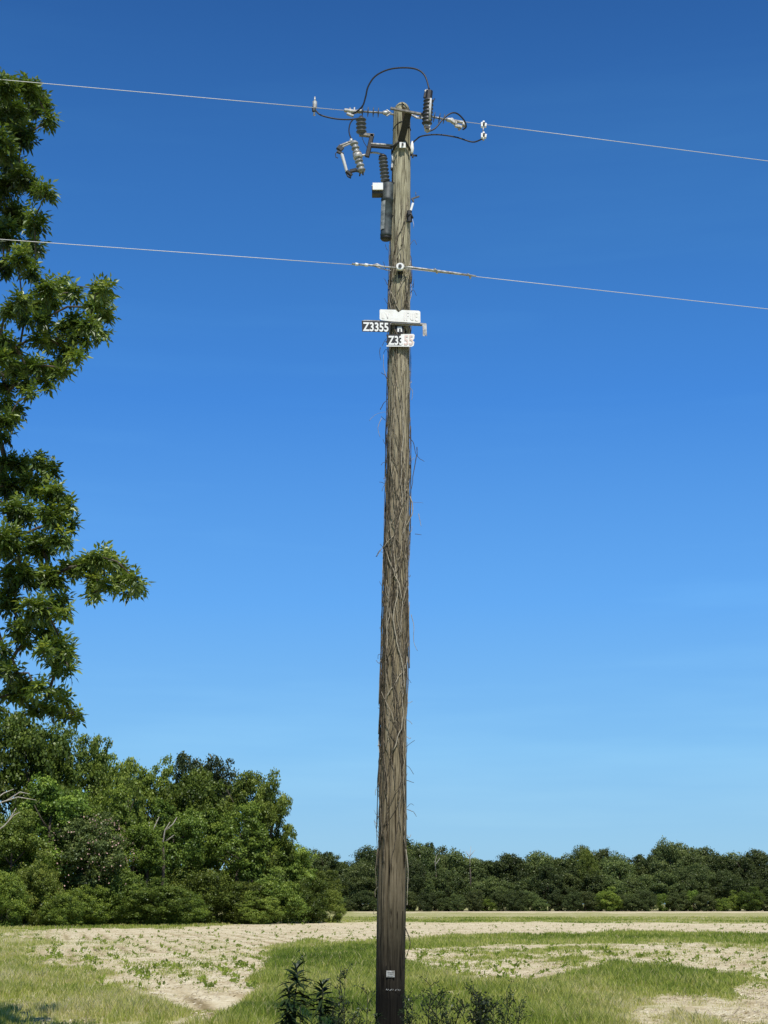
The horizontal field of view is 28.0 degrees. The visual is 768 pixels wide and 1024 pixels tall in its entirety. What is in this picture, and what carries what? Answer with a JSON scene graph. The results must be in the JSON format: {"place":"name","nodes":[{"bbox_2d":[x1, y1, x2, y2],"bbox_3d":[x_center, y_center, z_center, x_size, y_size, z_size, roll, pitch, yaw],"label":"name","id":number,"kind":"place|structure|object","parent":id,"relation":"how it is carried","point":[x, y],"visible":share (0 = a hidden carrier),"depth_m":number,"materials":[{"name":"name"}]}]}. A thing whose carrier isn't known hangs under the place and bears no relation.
{"place":"outdoors","nodes":[
{"label":"outdoors","id":0,"kind":"place"},
{"bbox_2d":[0,916,767,947],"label":"field grass","id":1,"kind":"structure","parent":0,"point":[635,936],"depth_m":75.21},
{"bbox_2d":[0,0,767,903],"label":"sky","id":2,"kind":"structure","parent":0,"point":[588,566],"materials":[{"name":"blue"}]},
{"bbox_2d":[1,904,767,1023],"bbox_3d":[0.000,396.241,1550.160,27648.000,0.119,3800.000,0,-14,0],"label":"ground","id":3,"kind":"structure","parent":0,"point":[214,1003],"depth_m":59.42,"materials":[{"name":"soil"}]},
{"bbox_2d":[0,743,16,828],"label":"broadleaf tree","id":4,"kind":"object","parent":3,"relation":"on","point":[4,796],"visible":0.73,"depth_m":116.76,"materials":[{"name":"green plant"}]},
{"bbox_2d":[0,870,33,927],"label":"bush","id":5,"kind":"object","parent":3,"relation":"on","point":[13,891],"visible":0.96,"depth_m":102.29,"materials":[{"name":"green plant"}]},
{"bbox_2d":[0,807,55,920],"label":"broadleaf tree","id":6,"kind":"object","parent":3,"relation":"on","point":[13,839],"visible":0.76,"depth_m":108.90,"materials":[{"name":"green plant"}]},
{"bbox_2d":[11,848,67,925],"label":"bush","id":7,"kind":"object","parent":3,"relation":"on","point":[35,876],"visible":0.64,"depth_m":106.09,"materials":[{"name":"green plant"}]},
{"bbox_2d":[0,706,82,862],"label":"broadleaf tree","id":8,"kind":"object","parent":3,"relation":"on","point":[30,752],"visible":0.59,"depth_m":119.39,"materials":[{"name":"green plant"}]},
{"bbox_2d":[8,772,91,906],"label":"broadleaf tree","id":9,"kind":"object","parent":3,"relation":"on","point":[62,812],"visible":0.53,"depth_m":113.46,"materials":[{"name":"green plant"}]},
{"bbox_2d":[36,891,86,926],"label":"bush","id":10,"kind":"object","parent":3,"relation":"on","point":[53,910],"visible":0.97,"depth_m":104.09,"materials":[{"name":"green plant"}]},
{"bbox_2d":[0,67,153,730],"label":"leafy tree","id":11,"kind":"object","parent":3,"relation":"on","point":[17,116],"visible":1,"depth_m":18.76,"materials":[{"name":"green plant"}]},
{"bbox_2d":[37,721,124,866],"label":"broadleaf tree","id":12,"kind":"object","parent":3,"relation":"on","point":[92,772],"visible":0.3,"depth_m":129.34,"materials":[{"name":"green plant"}]},
{"bbox_2d":[64,884,111,924],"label":"bush","id":13,"kind":"object","parent":3,"relation":"on","point":[94,912],"visible":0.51,"depth_m":109.69,"materials":[{"name":"green plant"}]},
{"bbox_2d":[49,810,137,900],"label":"broadleaf tree","id":14,"kind":"object","parent":3,"relation":"on","point":[80,837],"visible":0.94,"depth_m":112.00,"materials":[{"name":"green plant"}]},
{"bbox_2d":[69,783,136,921],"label":"broadleaf tree","id":15,"kind":"object","parent":3,"relation":"on","point":[123,817],"visible":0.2,"depth_m":121.11,"materials":[{"name":"green plant"}]},
{"bbox_2d":[94,748,133,809],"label":"broadleaf tree","id":16,"kind":"object","parent":3,"relation":"on","point":[113,757],"depth_m":136.82,"materials":[{"name":"green plant"}]},
{"bbox_2d":[91,866,149,925],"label":"bush","id":17,"kind":"object","parent":3,"relation":"on","point":[118,891],"visible":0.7,"depth_m":112.31,"materials":[{"name":"green plant"}]},
{"bbox_2d":[107,757,146,824],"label":"broadleaf tree","id":18,"kind":"object","parent":3,"relation":"on","point":[130,769],"visible":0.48,"depth_m":128.12,"materials":[{"name":"green plant"}]},
{"bbox_2d":[102,822,167,894],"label":"broadleaf tree","id":19,"kind":"object","parent":3,"relation":"on","point":[152,845],"visible":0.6,"depth_m":116.77,"materials":[{"name":"green plant"}]},
{"bbox_2d":[130,753,180,900],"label":"broadleaf tree","id":20,"kind":"object","parent":3,"relation":"on","point":[150,780],"visible":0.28,"depth_m":138.76,"materials":[{"name":"green plant"}]},
{"bbox_2d":[115,876,200,924],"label":"bush","id":21,"kind":"object","parent":3,"relation":"on","point":[174,901],"visible":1,"depth_m":111.30,"materials":[{"name":"green plant"}]},
{"bbox_2d":[142,796,208,888],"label":"broadleaf tree","id":22,"kind":"object","parent":3,"relation":"on","point":[183,828],"visible":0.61,"depth_m":122.70,"materials":[{"name":"green plant"}]},
{"bbox_2d":[154,891,209,924],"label":"bush","id":23,"kind":"object","parent":3,"relation":"on","point":[198,911],"visible":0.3,"depth_m":115.85,"materials":[{"name":"green plant"}]},
{"bbox_2d":[162,750,220,870],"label":"pine tree","id":24,"kind":"object","parent":3,"relation":"on","point":[183,765],"visible":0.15,"depth_m":154.39,"materials":[{"name":"green plant"}]},
{"bbox_2d":[158,766,241,894],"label":"broadleaf tree","id":25,"kind":"object","parent":3,"relation":"on","point":[199,785],"visible":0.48,"depth_m":134.50,"materials":[{"name":"green plant"}]},
{"bbox_2d":[166,867,243,923],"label":"bush","id":26,"kind":"object","parent":3,"relation":"on","point":[209,879],"visible":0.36,"depth_m":119.65,"materials":[{"name":"green plant"}]},
{"bbox_2d":[187,753,238,914],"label":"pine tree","id":27,"kind":"object","parent":3,"relation":"on","point":[217,776],"visible":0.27,"depth_m":149.82,"materials":[{"name":"green plant"}]},
{"bbox_2d":[192,800,279,884],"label":"broadleaf tree","id":28,"kind":"object","parent":3,"relation":"on","point":[219,846],"visible":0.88,"depth_m":125.92,"materials":[{"name":"green plant"}]},
{"bbox_2d":[207,881,266,923],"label":"bush","id":29,"kind":"object","parent":3,"relation":"on","point":[235,918],"visible":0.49,"depth_m":121.23,"materials":[{"name":"green plant"}]},
{"bbox_2d":[219,769,273,885],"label":"broadleaf tree","id":30,"kind":"object","parent":3,"relation":"on","point":[246,783],"visible":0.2,"depth_m":139.84,"materials":[{"name":"green plant"}]},
{"bbox_2d":[230,890,283,923],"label":"bush","id":31,"kind":"object","parent":3,"relation":"on","point":[269,905],"visible":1,"depth_m":119.41,"materials":[{"name":"green plant"}]},
{"bbox_2d":[246,768,297,878],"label":"broadleaf tree","id":32,"kind":"object","parent":3,"relation":"on","point":[274,808],"visible":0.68,"depth_m":128.94,"materials":[{"name":"green plant"}]},
{"bbox_2d":[249,866,310,923],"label":"bush","id":33,"kind":"object","parent":3,"relation":"on","point":[273,886],"visible":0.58,"depth_m":123.35,"materials":[{"name":"green plant"}]},
{"bbox_2d":[273,983,302,1023],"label":"leafy weed","id":34,"kind":"object","parent":3,"relation":"on","point":[289,1008],"visible":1,"depth_m":15.42,"materials":[{"name":"green plant"}]},
{"bbox_2d":[267,836,318,920],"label":"broadleaf tree","id":35,"kind":"object","parent":3,"relation":"on","point":[301,858],"visible":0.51,"depth_m":129.25,"materials":[{"name":"green plant"}]},
{"bbox_2d":[274,960,315,1023],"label":"leafy weed","id":36,"kind":"object","parent":3,"relation":"on","point":[294,978],"visible":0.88,"depth_m":15.66,"materials":[{"name":"green plant"}]},
{"bbox_2d":[281,877,330,922],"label":"bush","id":37,"kind":"object","parent":3,"relation":"on","point":[316,904],"visible":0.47,"depth_m":126.23,"materials":[{"name":"green plant"}]},
{"bbox_2d":[300,978,341,1023],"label":"leafy weed","id":38,"kind":"object","parent":3,"relation":"on","point":[322,1012],"visible":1,"depth_m":15.66,"materials":[{"name":"green plant"}]},
{"bbox_2d":[297,866,347,900],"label":"broadleaf tree","id":39,"kind":"object","parent":3,"relation":"on","point":[331,884],"visible":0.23,"depth_m":131.48,"materials":[{"name":"green plant"}]},
{"bbox_2d":[314,851,346,880],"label":"distant tree","id":40,"kind":"object","parent":3,"relation":"on","point":[327,858],"visible":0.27,"depth_m":342.16,"materials":[{"name":"green plant"}]},
{"bbox_2d":[317,889,346,922],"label":"bush","id":41,"kind":"object","parent":3,"relation":"on","point":[335,900],"visible":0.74,"depth_m":129.36,"materials":[{"name":"green plant"}]},
{"bbox_2d":[339,861,376,898],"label":"distant tree","id":42,"kind":"object","parent":3,"relation":"on","point":[359,878],"visible":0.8,"depth_m":323.42,"materials":[{"name":"green plant"}]},
{"bbox_2d":[347,845,375,867],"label":"distant tree","id":43,"kind":"object","parent":3,"relation":"on","point":[366,853],"visible":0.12,"depth_m":352.71,"materials":[{"name":"green plant"}]},
{"bbox_2d":[350,890,375,910],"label":"distant bush","id":44,"kind":"object","parent":3,"relation":"on","point":[364,897],"visible":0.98,"depth_m":317.75,"materials":[{"name":"green plant"}]},
{"bbox_2d":[0,942,767,1023],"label":"grass","id":45,"kind":"structure","parent":3,"relation":"on","point":[566,997],"depth_m":27.92,"materials":[{"name":"plant"}]},
{"bbox_2d":[0,922,767,989],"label":"crop seedlings","id":46,"kind":"object","parent":3,"relation":"on","point":[202,978],"visible":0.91,"depth_m":44.02,"materials":[{"name":"green plant"}]},
{"bbox_2d":[0,924,767,1023],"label":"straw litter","id":47,"kind":"object","parent":3,"relation":"on","point":[429,965],"visible":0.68,"depth_m":39.72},
{"bbox_2d":[8,924,767,1023],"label":"pale stubble","id":48,"kind":"object","parent":3,"relation":"on","point":[416,957],"visible":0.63,"depth_m":40.28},
{"bbox_2d":[375,102,410,1023],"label":"utility pole","id":49,"kind":"object","parent":3,"relation":"on","point":[391,936],"visible":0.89,"depth_m":17.64,"materials":[{"name":"brown wood"}]},
{"bbox_2d":[0,239,395,270],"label":"neutral line","id":50,"kind":"object","parent":49,"relation":"attached to","point":[377,265],"visible":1,"depth_m":18.68,"materials":[{"name":"metal"}]},
{"bbox_2d":[344,107,393,116],"bbox_3d":[-0.173,-5.078,19.536,0.664,0.143,0.149,2,-14,-6],"label":"strain insulator","id":51,"kind":"object","parent":49,"relation":"attached to","point":[349,111],"visible":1,"depth_m":19.52,"materials":[{"name":"grey ceramic"}]},
{"bbox_2d":[0,79,343,110],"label":"power line","id":52,"kind":"object","parent":51,"relation":"attached to","point":[170,94],"visible":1,"depth_m":19.18,"materials":[{"name":"metal"}]},
{"bbox_2d":[359,133,398,157],"bbox_3d":[-0.061,-4.641,19.402,0.505,0.338,0.140,0,-14,0],"label":"mounting arm","id":53,"kind":"object","parent":49,"relation":"attached to","point":[371,144],"visible":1,"depth_m":19.41},
{"bbox_2d":[335,138,365,178],"bbox_3d":[-0.417,-4.452,19.377,0.402,0.551,0.120,0,-14,0],"label":"fuse cutout","id":54,"kind":"object","parent":53,"relation":"attached to","point":[358,155],"visible":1,"depth_m":19.35,"materials":[{"name":"grey ceramic"}]},
{"bbox_2d":[370,152,393,241],"bbox_3d":[-0.015,-3.985,19.279,0.331,1.210,0.240,0,-14,0],"label":"slim transformer","id":55,"kind":"object","parent":49,"relation":"attached to","point":[383,190],"visible":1,"depth_m":19.22,"materials":[{"name":"grey paint"}]},
{"bbox_2d":[362,320,426,335],"bbox_3d":[0.126,-2.244,18.772,0.793,0.216,0.050,0,-14,0],"label":"sign bracket","id":56,"kind":"object","parent":49,"relation":"attached to","point":[424,325],"visible":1,"depth_m":18.78,"materials":[{"name":"metal"}]},
{"bbox_2d":[362,321,389,331],"bbox_3d":[-0.097,-2.263,18.756,0.350,0.150,0.010,0,-14,0],"label":"number plate","id":57,"kind":"object","parent":56,"relation":"attached to","point":[375,326],"visible":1,"depth_m":18.75,"materials":[{"name":"black paint"}]},
{"bbox_2d":[369,201,422,961],"bbox_3d":[0.154,0.528,18.228,0.660,9.218,0.359,0,-14,0],"label":"dead vine","id":58,"kind":"object","parent":49,"relation":"attached to","point":[384,585],"visible":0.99,"depth_m":18.05,"materials":[{"name":"brown plant"}]},
{"bbox_2d":[380,309,419,322],"bbox_3d":[0.196,-2.394,18.798,0.498,0.178,0.008,0,-14,0],"label":"sign plate","id":59,"kind":"object","parent":49,"relation":"attached to","point":[411,316],"visible":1,"depth_m":18.80,"materials":[{"name":"white"}]},
{"bbox_2d":[386,334,414,346],"bbox_3d":[0.199,-2.090,18.718,0.347,0.165,0.010,0,-14,0],"label":"number plate","id":60,"kind":"object","parent":49,"relation":"attached to","point":[399,340],"visible":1,"depth_m":18.71,"materials":[{"name":"white metal"}]},
{"bbox_2d":[390,107,421,152],"bbox_3d":[0.282,-4.813,19.399,0.407,0.456,0.379,0,-14,0],"label":"top bracket","id":61,"kind":"object","parent":49,"relation":"attached to","point":[405,125],"visible":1,"depth_m":19.35,"materials":[{"name":"metal"}]},
{"bbox_2d":[421,89,434,132],"bbox_3d":[0.547,-5.013,19.215,0.188,0.598,0.142,0,-14,0],"label":"surge arrester","id":62,"kind":"object","parent":61,"relation":"attached to","point":[427,113],"visible":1,"depth_m":19.16,"materials":[{"name":"ceramic"}]},
{"bbox_2d":[404,266,765,308],"bbox_3d":[21.841,-1.569,25.093,45.066,0.287,0.148,4,-15,-16],"label":"neutral line","id":63,"kind":"object","parent":49,"relation":"attached to","point":[435,270],"visible":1,"depth_m":19.17,"materials":[{"name":"metal"}]},
{"bbox_2d":[398,987,423,1023],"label":"twiggy weed","id":64,"kind":"object","parent":3,"relation":"on","point":[407,1020],"visible":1,"depth_m":16.49,"materials":[{"name":"green plant"}]},
{"bbox_2d":[406,858,432,898],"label":"distant tree","id":65,"kind":"object","parent":3,"relation":"on","point":[415,868],"visible":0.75,"depth_m":323.57,"materials":[{"name":"green plant"}]},
{"bbox_2d":[408,842,442,910],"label":"distant tree","id":66,"kind":"object","parent":3,"relation":"on","point":[429,864],"visible":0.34,"depth_m":340.68,"materials":[{"name":"green plant"}]},
{"bbox_2d":[414,888,437,910],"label":"distant bush","id":67,"kind":"object","parent":3,"relation":"on","point":[426,905],"visible":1,"depth_m":315.10,"materials":[{"name":"green plant"}]},
{"bbox_2d":[419,874,444,910],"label":"distant tree","id":68,"kind":"object","parent":3,"relation":"on","point":[430,887],"visible":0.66,"depth_m":323.05,"materials":[{"name":"green plant"}]},
{"bbox_2d":[426,986,450,1023],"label":"twiggy weed","id":69,"kind":"object","parent":3,"relation":"on","point":[442,1011],"visible":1,"depth_m":16.19,"materials":[{"name":"green plant"}]},
{"bbox_2d":[427,867,463,904],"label":"distant tree","id":70,"kind":"object","parent":3,"relation":"on","point":[445,877],"visible":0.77,"depth_m":324.59,"materials":[{"name":"green plant"}]},
{"bbox_2d":[436,993,473,1023],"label":"twiggy weed","id":71,"kind":"object","parent":3,"relation":"on","point":[461,1008],"visible":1,"depth_m":16.09,"materials":[{"name":"green plant"}]},
{"bbox_2d":[447,893,468,910],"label":"distant bush","id":72,"kind":"object","parent":3,"relation":"on","point":[460,900],"visible":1,"depth_m":315.18,"materials":[{"name":"green plant"}]},
{"bbox_2d":[436,846,484,910],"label":"distant tree","id":73,"kind":"object","parent":3,"relation":"on","point":[462,865],"visible":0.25,"depth_m":337.97,"materials":[{"name":"green plant"}]},
{"bbox_2d":[465,889,483,910],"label":"distant bush","id":74,"kind":"object","parent":3,"relation":"on","point":[473,900],"visible":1,"depth_m":314.93,"materials":[{"name":"green plant"}]},
{"bbox_2d":[467,875,508,908],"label":"distant tree","id":75,"kind":"object","parent":3,"relation":"on","point":[488,882],"visible":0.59,"depth_m":322.97,"materials":[{"name":"green plant"}]},
{"bbox_2d":[470,989,506,1023],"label":"twiggy weed","id":76,"kind":"object","parent":3,"relation":"on","point":[481,1007],"visible":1,"depth_m":16.16,"materials":[{"name":"green plant"}]},
{"bbox_2d":[471,860,507,886],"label":"distant tree","id":77,"kind":"object","parent":3,"relation":"on","point":[484,867],"visible":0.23,"depth_m":336.77,"materials":[{"name":"green plant"}]},
{"bbox_2d":[488,887,506,910],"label":"distant bush","id":78,"kind":"object","parent":3,"relation":"on","point":[495,897],"visible":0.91,"depth_m":317.92,"materials":[{"name":"green plant"}]},
{"bbox_2d":[487,852,537,910],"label":"distant tree","id":79,"kind":"object","parent":3,"relation":"on","point":[508,863],"visible":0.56,"depth_m":337.44,"materials":[{"name":"green plant"}]},
{"bbox_2d":[502,889,526,910],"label":"distant bush","id":80,"kind":"object","parent":3,"relation":"on","point":[511,904],"visible":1,"depth_m":314.98,"materials":[{"name":"green plant"}]},
{"bbox_2d":[509,850,557,910],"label":"distant tree","id":81,"kind":"object","parent":3,"relation":"on","point":[535,858],"visible":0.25,"depth_m":341.98,"materials":[{"name":"green plant"}]},
{"bbox_2d":[526,863,570,910],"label":"distant tree","id":82,"kind":"object","parent":3,"relation":"on","point":[542,890],"visible":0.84,"depth_m":322.98,"materials":[{"name":"green plant"}]},
{"bbox_2d":[546,889,568,910],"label":"distant bush","id":83,"kind":"object","parent":3,"relation":"on","point":[555,897],"visible":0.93,"depth_m":316.96,"materials":[{"name":"green plant"}]},
{"bbox_2d":[561,887,583,910],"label":"distant bush","id":84,"kind":"object","parent":3,"relation":"on","point":[569,897],"visible":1,"depth_m":314.41,"materials":[{"name":"green plant"}]},
{"bbox_2d":[560,844,601,904],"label":"distant tree","id":85,"kind":"object","parent":3,"relation":"on","point":[576,852],"visible":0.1,"depth_m":345.75,"materials":[{"name":"green plant"}]},
{"bbox_2d":[563,864,608,903],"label":"distant tree","id":86,"kind":"object","parent":3,"relation":"on","point":[594,877],"visible":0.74,"depth_m":324.27,"materials":[{"name":"green plant"}]},
{"bbox_2d":[572,891,599,910],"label":"distant bush","id":87,"kind":"object","parent":3,"relation":"on","point":[587,896],"visible":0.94,"depth_m":315.47,"materials":[{"name":"green plant"}]},
{"bbox_2d":[576,847,600,892],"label":"distant tree","id":88,"kind":"object","parent":3,"relation":"on","point":[587,862],"visible":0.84,"depth_m":326.67,"materials":[{"name":"green plant"}]},
{"bbox_2d":[595,886,622,910],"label":"distant bush","id":89,"kind":"object","parent":3,"relation":"on","point":[604,896],"visible":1,"depth_m":314.92,"materials":[{"name":"green plant"}]},
{"bbox_2d":[599,852,635,881],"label":"distant tree","id":90,"kind":"object","parent":3,"relation":"on","point":[616,862],"visible":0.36,"depth_m":337.94,"materials":[{"name":"green plant"}]},
{"bbox_2d":[605,879,635,904],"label":"distant tree","id":91,"kind":"object","parent":3,"relation":"on","point":[620,888],"visible":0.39,"depth_m":322.90,"materials":[{"name":"green plant"}]},
{"bbox_2d":[635,889,657,910],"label":"distant bush","id":92,"kind":"object","parent":3,"relation":"on","point":[648,901],"visible":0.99,"depth_m":314.90,"materials":[{"name":"green plant"}]},
{"bbox_2d":[633,874,665,897],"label":"distant tree","id":93,"kind":"object","parent":3,"relation":"on","point":[645,880],"visible":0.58,"depth_m":325.65,"materials":[{"name":"green plant"}]},
{"bbox_2d":[647,870,685,908],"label":"distant tree","id":94,"kind":"object","parent":3,"relation":"on","point":[661,879],"visible":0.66,"depth_m":323.76,"materials":[{"name":"green plant"}]},
{"bbox_2d":[647,835,692,877],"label":"distant tree","id":95,"kind":"object","parent":3,"relation":"on","point":[675,854],"visible":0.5,"depth_m":338.11,"materials":[{"name":"green plant"}]},
{"bbox_2d":[665,890,691,910],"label":"distant bush","id":96,"kind":"object","parent":3,"relation":"on","point":[677,903],"visible":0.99,"depth_m":316.94,"materials":[{"name":"green plant"}]},
{"bbox_2d":[668,866,698,902],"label":"distant tree","id":97,"kind":"object","parent":3,"relation":"on","point":[684,876],"visible":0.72,"depth_m":325.18,"materials":[{"name":"green plant"}]},
{"bbox_2d":[682,862,716,910],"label":"distant tree","id":98,"kind":"object","parent":3,"relation":"on","point":[703,876],"visible":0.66,"depth_m":327.43,"materials":[{"name":"green plant"}]},
{"bbox_2d":[692,889,719,910],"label":"distant bush","id":99,"kind":"object","parent":3,"relation":"on","point":[701,899],"visible":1,"depth_m":314.61,"materials":[{"name":"green plant"}]},
{"bbox_2d":[706,869,732,898],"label":"distant tree","id":100,"kind":"object","parent":3,"relation":"on","point":[722,875],"visible":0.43,"depth_m":328.11,"materials":[{"name":"green plant"}]},
{"bbox_2d":[702,851,742,881],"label":"distant tree","id":101,"kind":"object","parent":3,"relation":"on","point":[718,864],"visible":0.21,"depth_m":339.75,"materials":[{"name":"green plant"}]},
{"bbox_2d":[712,874,758,905],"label":"distant tree","id":102,"kind":"object","parent":3,"relation":"on","point":[732,883],"visible":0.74,"depth_m":323.07,"materials":[{"name":"green plant"}]},
{"bbox_2d":[729,854,767,881],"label":"distant tree","id":103,"kind":"object","parent":3,"relation":"on","point":[738,869],"visible":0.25,"depth_m":336.71,"materials":[{"name":"green plant"}]},
{"bbox_2d":[737,886,765,910],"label":"distant bush","id":104,"kind":"object","parent":3,"relation":"on","point":[752,904],"visible":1,"depth_m":314.49,"materials":[{"name":"green plant"}]},
{"bbox_2d":[739,847,767,910],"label":"distant tree","id":105,"kind":"object","parent":3,"relation":"on","point":[758,858],"visible":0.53,"depth_m":337.85,"materials":[{"name":"green plant"}]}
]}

